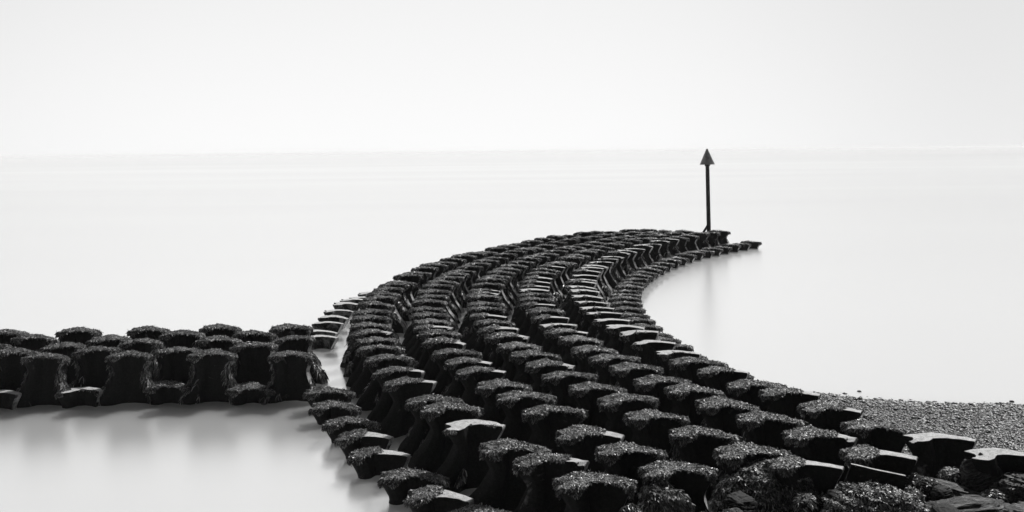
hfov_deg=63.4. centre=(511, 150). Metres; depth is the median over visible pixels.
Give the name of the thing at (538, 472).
concrete block
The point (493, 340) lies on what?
concrete block
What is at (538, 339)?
concrete block
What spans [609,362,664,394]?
concrete block
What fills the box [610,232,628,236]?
concrete block
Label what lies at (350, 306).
concrete block
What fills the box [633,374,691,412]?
concrete block
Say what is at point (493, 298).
concrete block
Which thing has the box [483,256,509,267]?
concrete block
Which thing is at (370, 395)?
concrete block
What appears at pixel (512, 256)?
concrete block
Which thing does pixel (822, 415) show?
concrete block
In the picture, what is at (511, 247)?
concrete block
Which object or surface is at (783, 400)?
concrete block
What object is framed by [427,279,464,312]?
concrete block
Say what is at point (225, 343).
concrete block
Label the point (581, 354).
concrete block
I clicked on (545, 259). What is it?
concrete block
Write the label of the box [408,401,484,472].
concrete block
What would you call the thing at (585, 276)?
concrete block
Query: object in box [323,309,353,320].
concrete block
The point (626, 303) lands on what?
concrete block
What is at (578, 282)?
concrete block
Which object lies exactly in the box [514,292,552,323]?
concrete block
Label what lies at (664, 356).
concrete block
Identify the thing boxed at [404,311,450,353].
concrete block
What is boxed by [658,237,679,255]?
concrete block
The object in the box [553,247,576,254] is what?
concrete block
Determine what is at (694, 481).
concrete block
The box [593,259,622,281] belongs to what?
concrete block
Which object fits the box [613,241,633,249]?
concrete block
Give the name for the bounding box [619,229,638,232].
concrete block
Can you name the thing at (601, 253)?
concrete block
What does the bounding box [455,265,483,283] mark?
concrete block
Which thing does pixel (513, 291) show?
concrete block
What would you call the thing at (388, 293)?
concrete block
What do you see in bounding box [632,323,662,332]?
concrete block
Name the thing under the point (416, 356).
concrete block
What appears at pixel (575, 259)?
concrete block
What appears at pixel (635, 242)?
concrete block
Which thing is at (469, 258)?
concrete block
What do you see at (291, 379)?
concrete block
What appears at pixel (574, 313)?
concrete block
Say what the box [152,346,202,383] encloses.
concrete block
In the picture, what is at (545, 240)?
concrete block
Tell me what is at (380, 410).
concrete block
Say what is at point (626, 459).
concrete block
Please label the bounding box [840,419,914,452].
concrete block
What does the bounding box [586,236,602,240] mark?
concrete block
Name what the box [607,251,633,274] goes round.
concrete block
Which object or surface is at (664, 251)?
concrete block
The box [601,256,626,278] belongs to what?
concrete block
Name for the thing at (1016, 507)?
rock
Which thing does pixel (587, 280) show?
concrete block
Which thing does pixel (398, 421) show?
concrete block
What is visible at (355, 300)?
concrete block
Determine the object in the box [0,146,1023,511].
sea
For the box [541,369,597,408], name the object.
concrete block
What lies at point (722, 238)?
concrete block
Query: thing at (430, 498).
concrete block
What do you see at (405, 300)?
concrete block
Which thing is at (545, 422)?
concrete block
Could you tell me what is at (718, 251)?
concrete block
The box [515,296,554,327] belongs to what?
concrete block
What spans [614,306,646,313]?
concrete block
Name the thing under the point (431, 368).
concrete block
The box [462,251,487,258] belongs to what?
concrete block
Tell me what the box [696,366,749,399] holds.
concrete block
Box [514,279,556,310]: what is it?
concrete block
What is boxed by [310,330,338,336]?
concrete block
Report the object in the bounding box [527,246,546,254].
concrete block
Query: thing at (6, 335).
concrete block
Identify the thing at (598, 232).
concrete block
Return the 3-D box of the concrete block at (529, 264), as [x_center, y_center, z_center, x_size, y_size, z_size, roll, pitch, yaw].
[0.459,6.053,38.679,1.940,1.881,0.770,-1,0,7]
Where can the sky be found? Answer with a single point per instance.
(78, 77)
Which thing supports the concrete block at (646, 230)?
in the sea
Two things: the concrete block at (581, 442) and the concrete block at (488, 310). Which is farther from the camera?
the concrete block at (488, 310)
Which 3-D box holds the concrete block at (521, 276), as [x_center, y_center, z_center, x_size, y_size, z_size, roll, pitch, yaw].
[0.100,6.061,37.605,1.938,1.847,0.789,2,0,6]
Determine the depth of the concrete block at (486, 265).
38.13 m
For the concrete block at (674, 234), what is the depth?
50.83 m
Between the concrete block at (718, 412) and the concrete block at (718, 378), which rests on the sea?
the concrete block at (718, 412)
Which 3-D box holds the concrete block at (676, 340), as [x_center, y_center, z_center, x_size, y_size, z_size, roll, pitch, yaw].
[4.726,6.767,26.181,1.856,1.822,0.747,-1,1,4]
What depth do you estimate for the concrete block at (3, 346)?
22.68 m
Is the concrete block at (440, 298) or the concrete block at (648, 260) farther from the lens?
the concrete block at (648, 260)
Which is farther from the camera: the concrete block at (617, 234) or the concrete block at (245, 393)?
the concrete block at (617, 234)
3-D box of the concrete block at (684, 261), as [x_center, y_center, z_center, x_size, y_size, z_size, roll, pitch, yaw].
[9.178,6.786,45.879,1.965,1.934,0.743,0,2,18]
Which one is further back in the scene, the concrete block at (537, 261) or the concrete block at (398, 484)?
the concrete block at (537, 261)
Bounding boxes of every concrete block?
[0,328,29,345]
[0,343,14,349]
[0,347,39,390]
[0,390,21,409]
[10,333,57,351]
[16,352,71,407]
[38,342,86,386]
[54,326,102,347]
[54,387,103,407]
[69,345,123,388]
[85,334,131,346]
[98,349,155,405]
[117,337,162,380]
[125,325,169,349]
[142,380,190,404]
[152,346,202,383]
[159,329,205,348]
[183,348,238,404]
[194,335,243,369]
[199,323,241,337]
[225,381,275,405]
[229,341,277,384]
[232,329,277,342]
[256,350,316,403]
[269,323,321,365]
[272,335,328,383]
[302,386,355,405]
[308,400,361,424]
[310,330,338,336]
[311,321,343,333]
[311,335,338,349]
[318,315,348,328]
[321,416,381,442]
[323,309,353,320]
[333,302,359,311]
[333,428,393,458]
[340,298,362,303]
[340,321,391,367]
[343,314,391,355]
[343,328,392,376]
[345,308,402,347]
[346,300,399,341]
[346,336,399,386]
[346,446,411,479]
[349,344,404,397]
[356,353,415,410]
[358,292,369,296]
[361,295,406,332]
[366,290,407,326]
[367,366,424,422]
[372,286,410,320]
[376,375,436,437]
[377,466,449,504]
[378,283,413,308]
[387,280,417,307]
[392,273,423,298]
[398,393,464,455]
[402,271,431,288]
[402,306,446,346]
[403,484,474,511]
[404,298,453,337]
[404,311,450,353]
[406,318,452,356]
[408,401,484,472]
[410,324,453,366]
[411,266,438,280]
[411,288,459,323]
[411,329,461,369]
[412,294,458,329]
[420,262,447,276]
[421,335,466,380]
[422,283,460,317]
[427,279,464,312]
[431,348,482,395]
[433,261,457,272]
[433,275,467,307]
[435,419,505,492]
[439,257,466,269]
[440,271,470,294]
[443,356,492,398]
[448,269,476,289]
[450,502,510,511]
[451,254,476,264]
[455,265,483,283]
[455,366,506,407]
[458,293,502,332]
[460,291,499,322]
[461,300,502,339]
[461,305,506,342]
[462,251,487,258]
[463,288,507,319]
[465,262,491,276]
[465,312,507,349]
[469,437,552,511]
[471,282,511,315]
[471,319,515,351]
[473,259,499,270]
[474,277,514,310]
[475,378,532,423]
[476,324,519,361]
[478,250,497,256]
[480,274,516,305]
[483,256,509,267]
[484,247,508,252]
[484,331,529,369]
[486,270,517,300]
[494,253,517,263]
[494,267,520,293]
[495,341,542,380]
[495,389,556,442]
[496,244,520,249]
[499,264,528,283]
[503,250,527,260]
[508,260,535,275]
[509,243,530,247]
[509,349,561,386]
[510,288,549,321]
[512,283,550,316]
[512,450,589,511]
[514,247,536,256]
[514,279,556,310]
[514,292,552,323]
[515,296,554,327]
[516,257,541,269]
[518,301,555,335]
[521,240,543,246]
[521,404,588,454]
[524,275,559,307]
[525,307,564,343]
[525,357,575,393]
[526,255,550,264]
[526,271,562,303]
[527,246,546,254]
[530,313,569,345]
[531,267,564,299]
[534,237,554,243]
[535,244,557,249]
[535,252,559,261]
[537,264,567,294]
[538,322,577,351]
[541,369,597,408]
[543,328,588,357]
[544,250,568,260]
[545,241,567,246]
[545,261,571,282]
[546,235,567,240]
[552,470,637,511]
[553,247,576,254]
[555,424,624,472]
[557,255,584,269]
[557,261,577,277]
[557,279,597,309]
[557,335,603,366]
[558,239,579,245]
[561,279,597,303]
[561,285,597,311]
[562,235,580,238]
[563,289,600,317]
[564,246,585,249]
[566,254,590,266]
[566,268,606,300]
[568,295,603,323]
[568,381,627,427]
[569,274,605,302]
[570,236,590,243]
[570,345,618,373]
[573,231,593,236]
[573,243,594,248]
[573,250,598,262]
[573,299,608,330]
[578,305,614,331]
[579,267,610,296]
[582,265,613,292]
[584,248,605,258]
[585,241,602,245]
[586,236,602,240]
[586,311,622,338]
[587,261,618,288]
[588,353,641,385]
[591,231,606,235]
[591,246,614,255]
[592,318,630,347]
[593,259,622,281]
[594,440,667,505]
[595,233,614,238]
[595,238,616,242]
[596,392,659,442]
[600,242,624,250]
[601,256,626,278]
[604,324,644,354]
[607,237,626,241]
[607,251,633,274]
[608,296,642,302]
[609,293,641,298]
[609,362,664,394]
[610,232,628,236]
[610,301,642,307]
[611,290,641,294]
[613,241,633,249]
[614,284,643,290]
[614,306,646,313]
[615,249,637,271]
[617,281,647,291]
[618,329,659,356]
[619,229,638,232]
[619,235,639,238]
[620,238,642,244]
[621,311,649,318]
[622,277,649,288]
[622,408,690,461]
[623,248,647,267]
[624,317,655,324]
[625,231,644,235]
[625,273,653,284]
[630,244,653,264]
[630,340,676,366]
[631,270,657,281]
[632,238,652,243]
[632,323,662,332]
[633,233,652,237]
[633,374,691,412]
[636,267,662,277]
[637,458,718,511]
[638,228,656,231]
[641,244,664,261]
[645,231,662,233]
[645,265,668,274]
[645,329,673,337]
[649,240,674,257]
[650,262,674,271]
[652,234,671,238]
[655,350,701,377]
[656,230,674,233]
[657,336,681,343]
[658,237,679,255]
[658,258,681,268]
[663,382,724,425]
[664,232,684,235]
[667,256,689,265]
[668,236,689,252]
[668,356,723,387]
[668,425,742,500]
[674,344,693,351]
[675,229,693,233]
[675,253,696,262]
[679,234,699,250]
[683,251,705,259]
[689,232,711,249]
[693,249,714,257]
[695,395,760,441]
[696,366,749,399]
[701,247,723,255]
[702,232,721,246]
[710,230,730,244]
[712,246,732,253]
[712,440,791,474]
[722,243,741,251]
[726,379,784,411]
[733,243,750,249]
[735,410,807,454]
[740,240,761,248]
[758,386,820,421]
[764,454,844,511]
[781,424,857,486]
[797,399,862,434]
[838,443,917,476]
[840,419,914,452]
[902,433,976,478]
[963,448,1023,476]
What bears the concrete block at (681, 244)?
in the sea
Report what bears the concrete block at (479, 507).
on the sea
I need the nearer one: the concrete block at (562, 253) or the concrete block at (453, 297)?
the concrete block at (453, 297)
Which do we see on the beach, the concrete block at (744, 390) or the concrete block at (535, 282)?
the concrete block at (744, 390)
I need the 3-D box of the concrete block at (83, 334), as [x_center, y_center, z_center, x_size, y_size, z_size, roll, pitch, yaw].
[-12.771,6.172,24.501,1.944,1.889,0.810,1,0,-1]
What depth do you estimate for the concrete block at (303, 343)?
22.99 m
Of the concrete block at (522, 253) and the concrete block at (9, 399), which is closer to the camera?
the concrete block at (9, 399)
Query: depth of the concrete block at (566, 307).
31.37 m
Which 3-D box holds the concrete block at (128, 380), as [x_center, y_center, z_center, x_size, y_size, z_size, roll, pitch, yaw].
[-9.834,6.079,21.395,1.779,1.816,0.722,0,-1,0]
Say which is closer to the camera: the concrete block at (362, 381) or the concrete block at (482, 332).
the concrete block at (362, 381)
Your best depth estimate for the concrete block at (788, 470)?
13.46 m
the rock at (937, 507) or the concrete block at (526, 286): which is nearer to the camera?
the rock at (937, 507)
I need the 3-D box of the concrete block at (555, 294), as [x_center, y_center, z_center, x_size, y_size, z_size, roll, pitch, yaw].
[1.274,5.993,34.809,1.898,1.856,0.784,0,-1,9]
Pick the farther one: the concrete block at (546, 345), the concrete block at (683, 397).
the concrete block at (546, 345)
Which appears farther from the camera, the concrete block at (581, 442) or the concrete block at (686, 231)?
the concrete block at (686, 231)
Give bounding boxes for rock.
[619,503,642,511]
[637,481,695,511]
[709,456,820,511]
[722,507,742,511]
[723,490,757,511]
[790,490,818,511]
[817,484,838,511]
[820,479,930,511]
[904,485,925,503]
[905,472,940,501]
[924,495,1008,511]
[929,503,959,511]
[930,485,953,500]
[931,477,978,496]
[936,466,961,484]
[959,452,1004,492]
[978,487,1010,502]
[988,482,1000,490]
[993,472,1023,503]
[999,501,1023,511]
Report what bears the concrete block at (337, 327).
in the sea
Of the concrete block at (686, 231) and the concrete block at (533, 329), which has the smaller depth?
the concrete block at (533, 329)
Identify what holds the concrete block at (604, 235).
on the sea
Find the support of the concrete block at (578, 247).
in the sea
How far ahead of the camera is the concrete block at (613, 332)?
24.15 m
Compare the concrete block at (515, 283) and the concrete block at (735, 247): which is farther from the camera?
the concrete block at (735, 247)
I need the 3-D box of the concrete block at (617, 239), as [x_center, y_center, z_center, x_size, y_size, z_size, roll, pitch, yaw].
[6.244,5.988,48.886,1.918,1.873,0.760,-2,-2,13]
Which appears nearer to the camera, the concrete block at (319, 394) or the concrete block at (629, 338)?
the concrete block at (319, 394)
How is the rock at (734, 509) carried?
on the rock
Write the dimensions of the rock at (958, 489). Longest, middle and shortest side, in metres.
1.274 x 0.747 x 0.730 m
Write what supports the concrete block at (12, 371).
on the sea
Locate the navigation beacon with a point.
(707, 161)
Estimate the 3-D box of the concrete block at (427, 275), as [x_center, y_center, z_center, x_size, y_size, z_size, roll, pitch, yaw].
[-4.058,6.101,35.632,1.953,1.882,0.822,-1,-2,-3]
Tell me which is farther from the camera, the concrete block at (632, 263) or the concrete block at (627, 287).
the concrete block at (632, 263)
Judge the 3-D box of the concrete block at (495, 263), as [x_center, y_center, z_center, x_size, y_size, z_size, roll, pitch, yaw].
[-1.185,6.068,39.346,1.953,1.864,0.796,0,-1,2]
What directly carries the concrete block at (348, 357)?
in the sea
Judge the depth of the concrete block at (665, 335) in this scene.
26.91 m
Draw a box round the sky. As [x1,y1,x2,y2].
[0,0,1023,155]
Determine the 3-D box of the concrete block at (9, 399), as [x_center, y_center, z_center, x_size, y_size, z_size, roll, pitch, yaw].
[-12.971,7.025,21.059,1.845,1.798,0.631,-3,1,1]
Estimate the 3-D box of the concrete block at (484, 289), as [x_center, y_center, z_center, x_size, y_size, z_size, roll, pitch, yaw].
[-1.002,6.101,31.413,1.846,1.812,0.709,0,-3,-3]
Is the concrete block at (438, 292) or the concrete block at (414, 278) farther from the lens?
the concrete block at (414, 278)
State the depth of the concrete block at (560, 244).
46.55 m
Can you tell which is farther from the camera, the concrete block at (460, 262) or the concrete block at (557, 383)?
the concrete block at (460, 262)
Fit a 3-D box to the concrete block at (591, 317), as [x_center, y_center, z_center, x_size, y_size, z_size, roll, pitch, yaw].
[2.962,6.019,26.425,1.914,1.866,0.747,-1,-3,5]
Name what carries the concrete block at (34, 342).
on the sea
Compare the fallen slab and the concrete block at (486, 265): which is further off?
the concrete block at (486, 265)
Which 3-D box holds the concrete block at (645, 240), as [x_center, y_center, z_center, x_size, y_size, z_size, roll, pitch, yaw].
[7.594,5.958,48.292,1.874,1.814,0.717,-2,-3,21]
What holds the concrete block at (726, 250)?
in the sea
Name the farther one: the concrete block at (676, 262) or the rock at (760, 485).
the concrete block at (676, 262)
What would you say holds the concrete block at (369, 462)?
on the sea
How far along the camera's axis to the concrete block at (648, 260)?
44.67 m
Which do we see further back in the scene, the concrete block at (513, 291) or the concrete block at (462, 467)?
the concrete block at (513, 291)
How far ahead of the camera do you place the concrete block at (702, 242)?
50.72 m
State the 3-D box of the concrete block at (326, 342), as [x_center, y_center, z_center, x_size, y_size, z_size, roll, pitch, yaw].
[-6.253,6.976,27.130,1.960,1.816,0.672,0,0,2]
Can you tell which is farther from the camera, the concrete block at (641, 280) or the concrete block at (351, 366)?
the concrete block at (641, 280)
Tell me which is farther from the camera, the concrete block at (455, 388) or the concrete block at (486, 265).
the concrete block at (486, 265)
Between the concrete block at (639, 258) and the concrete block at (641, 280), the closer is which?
the concrete block at (641, 280)
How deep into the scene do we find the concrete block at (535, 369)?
19.99 m
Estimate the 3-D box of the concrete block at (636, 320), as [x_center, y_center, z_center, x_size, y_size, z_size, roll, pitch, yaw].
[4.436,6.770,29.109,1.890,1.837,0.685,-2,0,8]
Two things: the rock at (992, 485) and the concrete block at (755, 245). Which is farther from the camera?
the concrete block at (755, 245)
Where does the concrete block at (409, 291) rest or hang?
in the sea
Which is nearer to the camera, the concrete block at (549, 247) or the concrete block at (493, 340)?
the concrete block at (493, 340)
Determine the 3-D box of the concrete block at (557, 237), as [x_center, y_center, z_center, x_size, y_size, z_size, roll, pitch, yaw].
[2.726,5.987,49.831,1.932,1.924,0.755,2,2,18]
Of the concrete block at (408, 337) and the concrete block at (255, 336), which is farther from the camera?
the concrete block at (408, 337)
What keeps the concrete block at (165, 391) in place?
in the sea
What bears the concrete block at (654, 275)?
in the sea
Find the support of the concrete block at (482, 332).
on the sea
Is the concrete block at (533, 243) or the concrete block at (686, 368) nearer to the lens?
the concrete block at (686, 368)
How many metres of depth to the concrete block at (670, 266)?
43.48 m
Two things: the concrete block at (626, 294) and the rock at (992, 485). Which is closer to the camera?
the rock at (992, 485)
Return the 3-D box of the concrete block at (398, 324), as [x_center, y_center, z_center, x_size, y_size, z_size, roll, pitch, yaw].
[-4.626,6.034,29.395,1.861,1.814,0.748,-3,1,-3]
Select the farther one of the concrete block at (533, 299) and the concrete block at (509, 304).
the concrete block at (509, 304)
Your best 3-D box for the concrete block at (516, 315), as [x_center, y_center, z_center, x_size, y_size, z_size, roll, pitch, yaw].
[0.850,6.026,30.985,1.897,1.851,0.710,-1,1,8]
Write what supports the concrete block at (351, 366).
on the sea
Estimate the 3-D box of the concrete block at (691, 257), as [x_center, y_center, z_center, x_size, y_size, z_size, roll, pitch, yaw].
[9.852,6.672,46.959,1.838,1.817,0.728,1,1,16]
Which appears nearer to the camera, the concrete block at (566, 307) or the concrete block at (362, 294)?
the concrete block at (566, 307)
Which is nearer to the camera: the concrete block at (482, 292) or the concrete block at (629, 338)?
the concrete block at (629, 338)
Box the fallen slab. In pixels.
[844,463,905,490]
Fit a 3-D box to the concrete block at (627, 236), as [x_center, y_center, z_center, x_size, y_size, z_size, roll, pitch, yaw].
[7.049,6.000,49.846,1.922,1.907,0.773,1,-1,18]
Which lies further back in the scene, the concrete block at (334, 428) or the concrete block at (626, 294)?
the concrete block at (626, 294)
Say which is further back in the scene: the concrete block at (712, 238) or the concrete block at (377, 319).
the concrete block at (712, 238)
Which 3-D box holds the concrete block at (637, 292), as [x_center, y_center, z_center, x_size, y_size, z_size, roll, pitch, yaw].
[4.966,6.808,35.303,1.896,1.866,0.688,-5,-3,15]
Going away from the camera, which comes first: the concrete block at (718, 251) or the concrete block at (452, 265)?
the concrete block at (452, 265)
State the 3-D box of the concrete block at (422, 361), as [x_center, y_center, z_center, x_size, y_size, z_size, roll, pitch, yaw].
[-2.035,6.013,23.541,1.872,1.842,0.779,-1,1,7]
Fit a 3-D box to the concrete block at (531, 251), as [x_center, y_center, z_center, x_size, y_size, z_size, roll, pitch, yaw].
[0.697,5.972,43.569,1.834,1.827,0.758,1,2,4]
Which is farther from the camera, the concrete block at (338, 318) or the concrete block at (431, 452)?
the concrete block at (338, 318)
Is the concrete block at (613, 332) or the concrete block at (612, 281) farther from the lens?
the concrete block at (612, 281)
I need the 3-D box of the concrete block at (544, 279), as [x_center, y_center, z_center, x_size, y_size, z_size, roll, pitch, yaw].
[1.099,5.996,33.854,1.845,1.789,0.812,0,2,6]
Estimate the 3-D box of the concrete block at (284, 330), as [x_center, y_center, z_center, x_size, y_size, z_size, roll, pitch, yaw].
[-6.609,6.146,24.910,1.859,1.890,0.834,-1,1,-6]
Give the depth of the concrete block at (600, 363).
20.46 m
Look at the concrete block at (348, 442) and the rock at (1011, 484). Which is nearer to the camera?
the rock at (1011, 484)
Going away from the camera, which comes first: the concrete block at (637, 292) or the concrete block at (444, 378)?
the concrete block at (444, 378)
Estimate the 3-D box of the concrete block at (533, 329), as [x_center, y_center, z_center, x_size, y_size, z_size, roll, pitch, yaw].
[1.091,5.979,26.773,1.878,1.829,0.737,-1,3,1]
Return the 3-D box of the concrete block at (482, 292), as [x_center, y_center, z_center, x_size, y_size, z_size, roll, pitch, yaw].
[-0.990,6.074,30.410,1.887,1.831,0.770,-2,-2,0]
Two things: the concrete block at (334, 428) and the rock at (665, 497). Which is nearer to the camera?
the rock at (665, 497)
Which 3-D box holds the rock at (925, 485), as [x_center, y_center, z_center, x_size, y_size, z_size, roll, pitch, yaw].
[6.773,5.792,13.702,0.805,0.874,0.698,11,0,0]
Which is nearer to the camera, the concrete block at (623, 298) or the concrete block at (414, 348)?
the concrete block at (414, 348)
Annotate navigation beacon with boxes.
[700,149,714,231]
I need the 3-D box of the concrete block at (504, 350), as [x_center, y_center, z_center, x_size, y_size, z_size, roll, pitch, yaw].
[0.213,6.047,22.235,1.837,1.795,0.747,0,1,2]
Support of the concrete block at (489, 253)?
in the sea
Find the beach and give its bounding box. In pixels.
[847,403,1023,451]
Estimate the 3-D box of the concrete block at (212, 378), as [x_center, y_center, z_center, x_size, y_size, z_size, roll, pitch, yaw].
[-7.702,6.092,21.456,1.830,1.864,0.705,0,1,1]
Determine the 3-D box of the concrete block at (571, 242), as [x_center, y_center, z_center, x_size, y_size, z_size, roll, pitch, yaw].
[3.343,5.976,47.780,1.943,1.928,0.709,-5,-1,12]
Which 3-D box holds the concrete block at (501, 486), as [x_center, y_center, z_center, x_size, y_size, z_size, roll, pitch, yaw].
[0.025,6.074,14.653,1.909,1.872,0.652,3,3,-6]
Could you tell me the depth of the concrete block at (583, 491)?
12.93 m
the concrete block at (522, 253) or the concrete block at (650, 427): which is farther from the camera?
the concrete block at (522, 253)
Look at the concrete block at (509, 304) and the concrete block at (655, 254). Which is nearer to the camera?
the concrete block at (509, 304)
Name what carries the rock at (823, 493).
on the rock at (760, 485)
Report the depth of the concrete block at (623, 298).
33.19 m
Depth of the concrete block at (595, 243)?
46.73 m
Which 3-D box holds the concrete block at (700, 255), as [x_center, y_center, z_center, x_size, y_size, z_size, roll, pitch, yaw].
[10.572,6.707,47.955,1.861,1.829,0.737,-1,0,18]
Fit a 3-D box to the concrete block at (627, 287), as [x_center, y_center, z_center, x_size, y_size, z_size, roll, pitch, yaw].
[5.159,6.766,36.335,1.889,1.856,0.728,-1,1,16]
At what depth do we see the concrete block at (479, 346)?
24.89 m
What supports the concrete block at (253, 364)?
on the sea
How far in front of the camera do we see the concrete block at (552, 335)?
23.51 m
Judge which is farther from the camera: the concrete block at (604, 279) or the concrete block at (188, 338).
the concrete block at (604, 279)
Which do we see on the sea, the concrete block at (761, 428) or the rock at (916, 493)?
the concrete block at (761, 428)
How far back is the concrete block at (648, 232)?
51.75 m
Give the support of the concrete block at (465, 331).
in the sea
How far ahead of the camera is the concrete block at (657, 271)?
41.32 m
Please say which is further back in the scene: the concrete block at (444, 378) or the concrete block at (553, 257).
the concrete block at (553, 257)
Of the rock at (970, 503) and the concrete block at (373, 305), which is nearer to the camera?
the rock at (970, 503)
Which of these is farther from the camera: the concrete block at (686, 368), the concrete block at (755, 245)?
the concrete block at (755, 245)
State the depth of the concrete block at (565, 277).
37.84 m
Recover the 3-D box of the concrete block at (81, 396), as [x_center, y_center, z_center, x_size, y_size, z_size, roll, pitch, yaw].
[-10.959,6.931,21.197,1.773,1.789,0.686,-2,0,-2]
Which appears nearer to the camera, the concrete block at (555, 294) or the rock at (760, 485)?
the rock at (760, 485)
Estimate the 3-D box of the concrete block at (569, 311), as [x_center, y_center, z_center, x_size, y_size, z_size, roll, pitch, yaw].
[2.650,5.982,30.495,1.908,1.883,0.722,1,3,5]
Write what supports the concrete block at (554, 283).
in the sea
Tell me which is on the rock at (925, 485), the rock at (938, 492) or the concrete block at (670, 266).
the rock at (938, 492)
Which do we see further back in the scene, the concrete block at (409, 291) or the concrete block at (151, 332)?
the concrete block at (409, 291)
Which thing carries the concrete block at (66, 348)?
in the sea
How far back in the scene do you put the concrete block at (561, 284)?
36.81 m
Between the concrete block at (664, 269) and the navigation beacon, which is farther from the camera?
the navigation beacon
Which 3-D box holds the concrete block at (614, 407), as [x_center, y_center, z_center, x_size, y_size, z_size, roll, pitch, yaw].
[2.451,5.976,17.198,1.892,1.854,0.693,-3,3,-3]
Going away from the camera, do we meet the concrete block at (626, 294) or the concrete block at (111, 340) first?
the concrete block at (111, 340)
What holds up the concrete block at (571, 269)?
in the sea
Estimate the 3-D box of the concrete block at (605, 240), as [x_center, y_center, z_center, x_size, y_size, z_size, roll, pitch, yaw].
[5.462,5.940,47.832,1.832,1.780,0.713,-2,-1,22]
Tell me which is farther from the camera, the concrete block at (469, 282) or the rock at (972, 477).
the concrete block at (469, 282)
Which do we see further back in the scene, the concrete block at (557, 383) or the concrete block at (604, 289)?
the concrete block at (604, 289)
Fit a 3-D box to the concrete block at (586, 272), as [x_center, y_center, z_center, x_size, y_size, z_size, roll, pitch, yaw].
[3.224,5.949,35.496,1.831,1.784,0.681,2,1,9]
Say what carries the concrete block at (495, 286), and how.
in the sea
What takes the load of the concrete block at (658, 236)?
in the sea
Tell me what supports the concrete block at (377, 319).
in the sea
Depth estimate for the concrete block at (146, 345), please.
22.95 m
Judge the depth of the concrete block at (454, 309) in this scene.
31.80 m
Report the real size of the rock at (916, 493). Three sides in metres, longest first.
0.377 x 0.372 x 0.346 m
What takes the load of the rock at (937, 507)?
on the rock at (870, 496)
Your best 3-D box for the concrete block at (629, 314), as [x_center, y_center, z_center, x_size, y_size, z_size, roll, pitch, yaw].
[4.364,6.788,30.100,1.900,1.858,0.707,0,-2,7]
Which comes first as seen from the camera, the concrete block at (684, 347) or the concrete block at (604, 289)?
the concrete block at (684, 347)
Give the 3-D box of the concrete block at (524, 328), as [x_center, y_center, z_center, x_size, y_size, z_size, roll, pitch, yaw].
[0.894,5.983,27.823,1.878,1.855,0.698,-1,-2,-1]
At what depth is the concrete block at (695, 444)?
15.03 m
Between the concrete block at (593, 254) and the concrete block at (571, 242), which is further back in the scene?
the concrete block at (571, 242)
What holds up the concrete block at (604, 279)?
on the sea
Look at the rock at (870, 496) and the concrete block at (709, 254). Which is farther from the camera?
the concrete block at (709, 254)
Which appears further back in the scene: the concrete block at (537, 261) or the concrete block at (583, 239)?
the concrete block at (583, 239)
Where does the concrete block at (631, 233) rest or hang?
on the sea
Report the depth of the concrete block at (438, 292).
30.79 m
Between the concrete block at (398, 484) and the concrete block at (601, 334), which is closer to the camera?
the concrete block at (398, 484)
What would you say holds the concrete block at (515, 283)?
on the sea
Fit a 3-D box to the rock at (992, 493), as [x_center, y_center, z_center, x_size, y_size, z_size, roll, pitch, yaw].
[7.811,5.685,13.444,0.501,0.350,0.474,-17,3,8]
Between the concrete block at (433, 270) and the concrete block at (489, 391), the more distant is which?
the concrete block at (433, 270)
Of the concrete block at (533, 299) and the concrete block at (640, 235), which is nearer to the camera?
the concrete block at (533, 299)
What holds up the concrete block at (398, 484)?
on the sea
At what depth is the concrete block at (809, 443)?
14.84 m
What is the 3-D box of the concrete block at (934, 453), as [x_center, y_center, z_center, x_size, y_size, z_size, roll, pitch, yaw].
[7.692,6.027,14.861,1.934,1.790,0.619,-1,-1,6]
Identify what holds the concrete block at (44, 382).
on the sea
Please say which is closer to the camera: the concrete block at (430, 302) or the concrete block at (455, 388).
the concrete block at (455, 388)
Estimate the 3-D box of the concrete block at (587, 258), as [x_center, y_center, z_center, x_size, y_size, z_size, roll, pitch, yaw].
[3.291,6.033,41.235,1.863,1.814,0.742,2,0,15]
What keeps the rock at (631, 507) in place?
on the beach
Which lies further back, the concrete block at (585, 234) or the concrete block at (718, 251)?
the concrete block at (585, 234)
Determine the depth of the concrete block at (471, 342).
26.00 m
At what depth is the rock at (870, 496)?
12.64 m
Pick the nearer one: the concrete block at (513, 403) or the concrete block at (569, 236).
the concrete block at (513, 403)
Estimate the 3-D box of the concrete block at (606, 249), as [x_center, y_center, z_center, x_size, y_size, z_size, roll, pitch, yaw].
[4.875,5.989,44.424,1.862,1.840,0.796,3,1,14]
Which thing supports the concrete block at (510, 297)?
in the sea
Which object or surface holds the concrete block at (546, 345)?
on the sea
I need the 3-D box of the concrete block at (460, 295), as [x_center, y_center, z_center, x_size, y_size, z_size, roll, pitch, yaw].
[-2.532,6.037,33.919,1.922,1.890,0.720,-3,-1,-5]
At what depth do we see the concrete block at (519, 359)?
20.87 m
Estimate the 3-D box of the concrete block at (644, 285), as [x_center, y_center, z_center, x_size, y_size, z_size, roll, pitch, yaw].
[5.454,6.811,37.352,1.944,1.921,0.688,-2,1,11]
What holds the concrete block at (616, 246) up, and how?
in the sea
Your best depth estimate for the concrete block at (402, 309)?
31.36 m
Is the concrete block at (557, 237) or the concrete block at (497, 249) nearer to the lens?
the concrete block at (497, 249)
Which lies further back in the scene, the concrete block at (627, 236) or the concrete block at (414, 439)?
the concrete block at (627, 236)
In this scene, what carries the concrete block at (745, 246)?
in the sea
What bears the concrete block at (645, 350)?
on the sea
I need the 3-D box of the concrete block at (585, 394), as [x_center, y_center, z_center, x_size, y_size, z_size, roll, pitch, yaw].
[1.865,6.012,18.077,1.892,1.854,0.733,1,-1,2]

